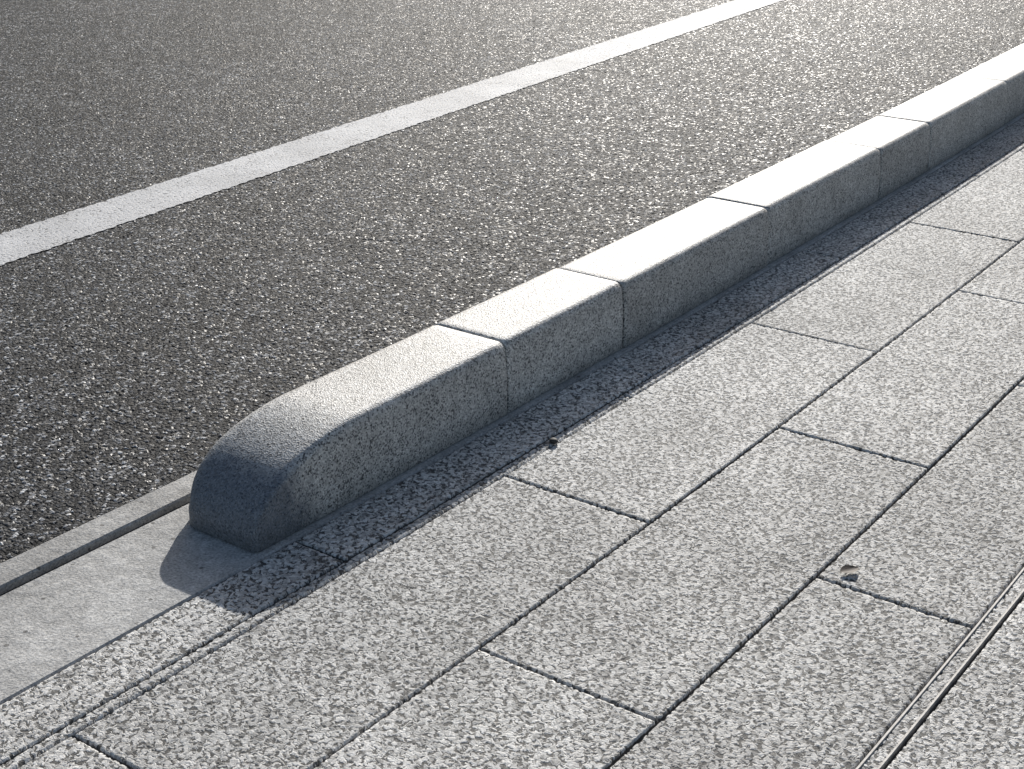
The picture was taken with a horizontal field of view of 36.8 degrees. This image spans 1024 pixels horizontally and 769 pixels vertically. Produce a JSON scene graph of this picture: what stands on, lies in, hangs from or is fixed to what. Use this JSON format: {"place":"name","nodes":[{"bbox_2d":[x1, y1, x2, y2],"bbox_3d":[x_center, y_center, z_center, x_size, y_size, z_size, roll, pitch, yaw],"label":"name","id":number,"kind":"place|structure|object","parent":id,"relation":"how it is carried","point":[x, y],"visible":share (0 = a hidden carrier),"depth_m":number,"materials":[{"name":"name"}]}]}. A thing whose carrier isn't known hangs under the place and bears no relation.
{"place":"outdoors","nodes":[
{"label":"outdoors","id":0,"kind":"place"},
{"bbox_2d":[0,117,1023,768],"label":"pavement","id":1,"kind":"structure","parent":0,"point":[656,547],"depth_m":2.29,"materials":[{"name":"grey stone"}]},
{"bbox_2d":[549,437,557,443],"bbox_3d":[0.074,0.100,2.729,0.016,0.011,0.020,2,11,-10],"label":"pebble","id":2,"kind":"object","parent":1,"relation":"on","point":[553,440],"visible":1,"depth_m":2.72,"materials":[{"name":"stone"}]},
{"bbox_2d":[840,565,858,572],"bbox_3d":[0.505,0.277,2.304,0.026,0.004,0.024,6,23,14],"label":"fallen leaf","id":3,"kind":"object","parent":1,"relation":"on","point":[847,568],"visible":1,"depth_m":2.31,"materials":[{"name":"beige plant"}]},
{"bbox_2d":[856,567,1023,768],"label":"metal edging strip","id":4,"kind":"object","parent":1,"relation":"on","point":[928,710],"visible":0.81,"depth_m":2.04,"materials":[{"name":"metal"}]},
{"bbox_2d":[0,0,1023,562],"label":"road","id":5,"kind":"structure","parent":0,"point":[146,354],"depth_m":4.56,"materials":[{"name":"grey asphalt"}]},
{"bbox_2d":[0,0,782,264],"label":"white line","id":6,"kind":"object","parent":5,"relation":"on","point":[35,237],"visible":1,"depth_m":4.76,"materials":[{"name":"paint"}]},
{"label":"ground","id":7,"kind":"structure","parent":0,"visible":0},
{"bbox_2d":[0,113,1023,704],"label":"gutter","id":8,"kind":"object","parent":7,"relation":"on","point":[88,589],"visible":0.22,"depth_m":2.32,"materials":[{"name":"concrete"}]},
{"bbox_2d":[189,43,1023,552],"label":"kerb","id":9,"kind":"structure","parent":8,"relation":"on","point":[277,469],"depth_m":2.96,"materials":[{"name":"stone"}]}
]}

